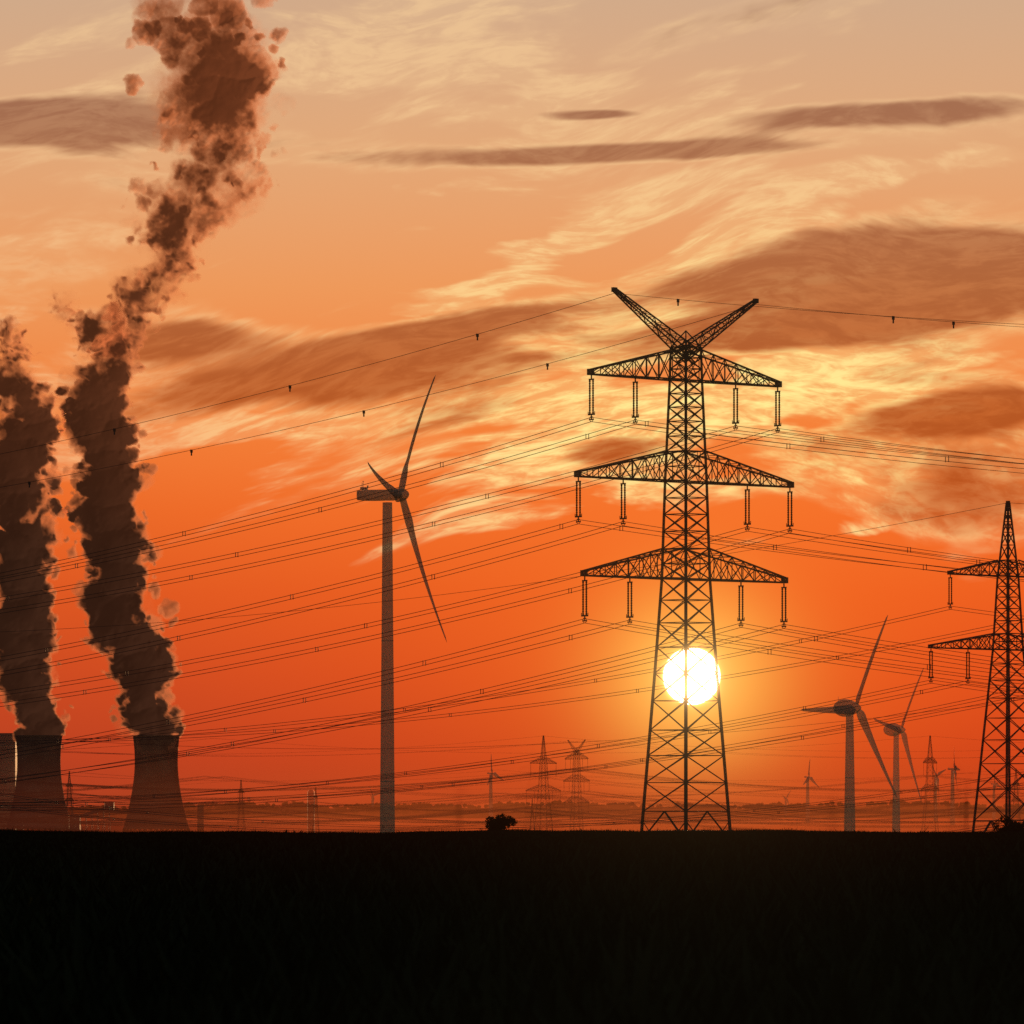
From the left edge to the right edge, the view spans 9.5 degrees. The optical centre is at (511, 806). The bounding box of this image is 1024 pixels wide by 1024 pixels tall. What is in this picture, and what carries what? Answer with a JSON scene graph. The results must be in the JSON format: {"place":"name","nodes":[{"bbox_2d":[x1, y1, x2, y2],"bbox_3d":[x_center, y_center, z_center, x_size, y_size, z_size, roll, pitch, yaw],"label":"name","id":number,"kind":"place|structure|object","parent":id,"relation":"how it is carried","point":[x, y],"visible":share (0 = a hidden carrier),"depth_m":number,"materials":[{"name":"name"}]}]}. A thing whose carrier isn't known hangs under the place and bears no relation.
{"place":"outdoors","nodes":[
{"label":"outdoors","id":0,"kind":"place"},
{"bbox_2d":[53,296,117,354],"bbox_3d":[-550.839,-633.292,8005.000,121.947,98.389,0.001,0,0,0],"label":"steam plume","id":1,"kind":"object","parent":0,"point":[90,326],"visible":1,"depth_m":8005.00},
{"bbox_2d":[5,818,224,832],"bbox_3d":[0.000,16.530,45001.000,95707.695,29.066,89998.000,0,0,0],"label":"ground","id":2,"kind":"structure","parent":0,"point":[122,830],"depth_m":7947.28,"materials":[{"name":"soil"}]},
{"bbox_2d":[0,733,16,828],"bbox_3d":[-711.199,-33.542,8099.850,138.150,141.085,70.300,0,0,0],"label":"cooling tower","id":3,"kind":"structure","parent":2,"relation":"on","point":[8,765],"depth_m":8065.00,"materials":[{"name":"concrete"}]},
{"bbox_2d":[6,735,68,828],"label":"cooling tower","id":4,"kind":"structure","parent":2,"relation":"on","point":[35,763],"depth_m":7973.56,"materials":[{"name":"concrete"}]},
{"bbox_2d":[0,316,73,741],"bbox_3d":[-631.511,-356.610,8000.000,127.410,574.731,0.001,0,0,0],"label":"steam plume","id":5,"kind":"object","parent":4,"relation":"attached to","point":[28,534],"visible":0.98,"depth_m":8000.00,"materials":[{"name":"brown"}]},
{"bbox_2d":[64,771,74,828],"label":"pylon","id":6,"kind":"object","parent":2,"relation":"on","point":[69,780],"visible":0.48,"depth_m":5198.93,"materials":[{"name":"metal"}]},
{"bbox_2d":[0,772,105,814],"bbox_3d":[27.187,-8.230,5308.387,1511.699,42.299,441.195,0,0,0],"label":"line conductors","id":7,"kind":"object","parent":6,"relation":"attached to","point":[43,795],"visible":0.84,"depth_m":5188.26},
{"bbox_2d":[69,802,113,829],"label":"conveyor","id":8,"kind":"object","parent":2,"relation":"on","point":[77,826],"visible":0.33,"depth_m":7894.00,"materials":[{"name":"metal"}]},
{"bbox_2d":[123,735,188,828],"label":"cooling tower","id":9,"kind":"structure","parent":2,"relation":"on","point":[162,770],"depth_m":7973.40,"materials":[{"name":"concrete"}]},
{"bbox_2d":[54,0,286,749],"bbox_3d":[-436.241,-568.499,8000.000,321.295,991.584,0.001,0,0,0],"label":"steam plume","id":10,"kind":"object","parent":9,"relation":"attached to","point":[216,59],"visible":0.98,"depth_m":8000.00,"materials":[{"name":"brown"}]},
{"bbox_2d":[197,805,203,827],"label":"stack","id":11,"kind":"object","parent":2,"relation":"on","point":[200,810],"visible":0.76,"depth_m":8296.50,"materials":[{"name":"concrete"}]},
{"bbox_2d":[370,788,378,807],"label":"turbine tower","id":12,"kind":"structure","parent":2,"relation":"on","point":[372,800],"depth_m":16999.16,"materials":[{"name":"metal"}]},
{"bbox_2d":[357,375,446,832],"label":"wind turbine","id":13,"kind":"structure","parent":2,"relation":"on","point":[387,808],"depth_m":1599.78,"materials":[{"name":"paint"}]},
{"bbox_2d":[487,757,502,816],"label":"turbine tower","id":14,"kind":"structure","parent":2,"relation":"on","point":[495,774],"depth_m":10998.73,"materials":[{"name":"metal"}]},
{"bbox_2d":[485,813,517,830],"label":"bush stems","id":15,"kind":"object","parent":2,"relation":"on","point":[501,821],"visible":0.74,"depth_m":639.25,"materials":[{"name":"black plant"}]},
{"bbox_2d":[0,699,1023,831],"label":"line conductors","id":16,"kind":"object","parent":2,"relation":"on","point":[633,821],"visible":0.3,"depth_m":1279.55,"materials":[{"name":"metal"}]},
{"bbox_2d":[0,826,1023,1023],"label":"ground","id":17,"kind":"structure","parent":2,"relation":"on","point":[681,926],"depth_m":53.76,"materials":[{"name":"black soil"}]},
{"bbox_2d":[67,805,1023,817],"bbox_3d":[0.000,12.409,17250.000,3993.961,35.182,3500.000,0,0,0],"label":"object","id":18,"kind":"structure","parent":2,"relation":"on","point":[871,812],"depth_m":16150.93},
{"bbox_2d":[68,799,1023,815],"bbox_3d":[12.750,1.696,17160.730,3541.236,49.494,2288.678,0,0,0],"label":"tree trunks","id":19,"kind":"object","parent":2,"relation":"on","point":[558,805],"visible":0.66,"depth_m":16774.88,"materials":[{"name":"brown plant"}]},
{"bbox_2d":[574,287,793,831],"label":"pylon","id":20,"kind":"object","parent":2,"relation":"on","point":[686,351],"visible":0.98,"depth_m":607.60,"materials":[{"name":"metal"}]},
{"bbox_2d":[0,293,1023,783],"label":"line conductors","id":21,"kind":"object","parent":20,"relation":"attached to","point":[842,439],"visible":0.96,"depth_m":629.02,"materials":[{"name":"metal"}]},
{"bbox_2d":[782,790,790,815],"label":"turbine tower","id":22,"kind":"structure","parent":2,"relation":"on","point":[785,810],"depth_m":15998.81,"materials":[{"name":"metal"}]},
{"bbox_2d":[803,761,818,822],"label":"turbine tower","id":23,"kind":"structure","parent":2,"relation":"on","point":[807,819],"depth_m":11498.92,"materials":[{"name":"metal"}]},
{"bbox_2d":[801,615,896,830],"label":"wind turbine","id":24,"kind":"structure","parent":2,"relation":"on","point":[849,811],"depth_m":1750.33,"materials":[{"name":"paint"}]},
{"bbox_2d":[874,670,922,831],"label":"wind turbine","id":25,"kind":"structure","parent":2,"relation":"on","point":[894,730],"depth_m":2550.05,"materials":[{"name":"paint"}]},
{"bbox_2d":[932,766,945,820],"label":"turbine tower","id":26,"kind":"structure","parent":2,"relation":"on","point":[936,781],"depth_m":12498.80,"materials":[{"name":"metal"}]},
{"bbox_2d":[948,760,959,824],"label":"turbine tower","id":27,"kind":"structure","parent":2,"relation":"on","point":[952,800],"depth_m":9997.89,"materials":[{"name":"metal"}]},
{"bbox_2d":[928,501,1023,831],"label":"pylon donau","id":28,"kind":"object","parent":2,"relation":"on","point":[1008,641],"visible":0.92,"depth_m":799.20,"materials":[{"name":"metal"}]},
{"bbox_2d":[0,503,1023,810],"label":"line conductors","id":29,"kind":"object","parent":28,"relation":"attached to","point":[70,805],"visible":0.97,"depth_m":868.25,"materials":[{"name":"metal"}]},
{"bbox_2d":[991,778,1001,819],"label":"turbine tower","id":30,"kind":"structure","parent":2,"relation":"on","point":[994,784],"depth_m":13998.65,"materials":[{"name":"metal"}]},
{"bbox_2d":[990,815,1023,831],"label":"bush stems","id":31,"kind":"object","parent":2,"relation":"on","point":[1011,825],"visible":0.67,"depth_m":649.37,"materials":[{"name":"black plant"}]},
{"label":"pylon","id":32,"kind":"object","parent":2,"relation":"on","visible":0},
{"bbox_2d":[0,749,180,826],"bbox_3d":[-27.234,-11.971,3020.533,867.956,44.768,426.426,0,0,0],"label":"line conductors","id":33,"kind":"object","parent":32,"relation":"attached to","point":[9,818],"visible":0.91,"depth_m":3099.70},
{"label":"pylon","id":34,"kind":"object","parent":2,"relation":"on","visible":0},
{"bbox_2d":[0,747,168,832],"bbox_3d":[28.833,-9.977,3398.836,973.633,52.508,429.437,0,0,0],"label":"line conductors","id":35,"kind":"object","parent":34,"relation":"attached to","point":[69,785],"visible":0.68,"depth_m":3286.67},
{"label":"pylon","id":36,"kind":"object","parent":2,"relation":"on","visible":0},
{"bbox_2d":[0,743,171,821],"bbox_3d":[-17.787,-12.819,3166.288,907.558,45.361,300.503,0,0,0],"label":"line conductors","id":37,"kind":"object","parent":36,"relation":"attached to","point":[104,813],"visible":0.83,"depth_m":3222.93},
{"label":"pylon","id":38,"kind":"object","parent":2,"relation":"on","visible":0},
{"bbox_2d":[0,771,121,819],"bbox_3d":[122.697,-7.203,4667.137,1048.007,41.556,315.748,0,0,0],"label":"line conductors","id":39,"kind":"object","parent":38,"relation":"attached to","point":[72,815],"visible":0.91,"depth_m":4789.21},
{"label":"pylon","id":40,"kind":"object","parent":2,"relation":"on","visible":0},
{"bbox_2d":[0,789,91,822],"bbox_3d":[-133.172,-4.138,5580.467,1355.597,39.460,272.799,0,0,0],"label":"line conductors","id":41,"kind":"object","parent":40,"relation":"attached to","point":[36,809],"visible":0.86,"depth_m":5634.26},
{"bbox_2d":[0,0,1023,832],"label":"sky","id":42,"kind":"structure","parent":0,"point":[439,172],"materials":[{"name":"orange"}]}
]}

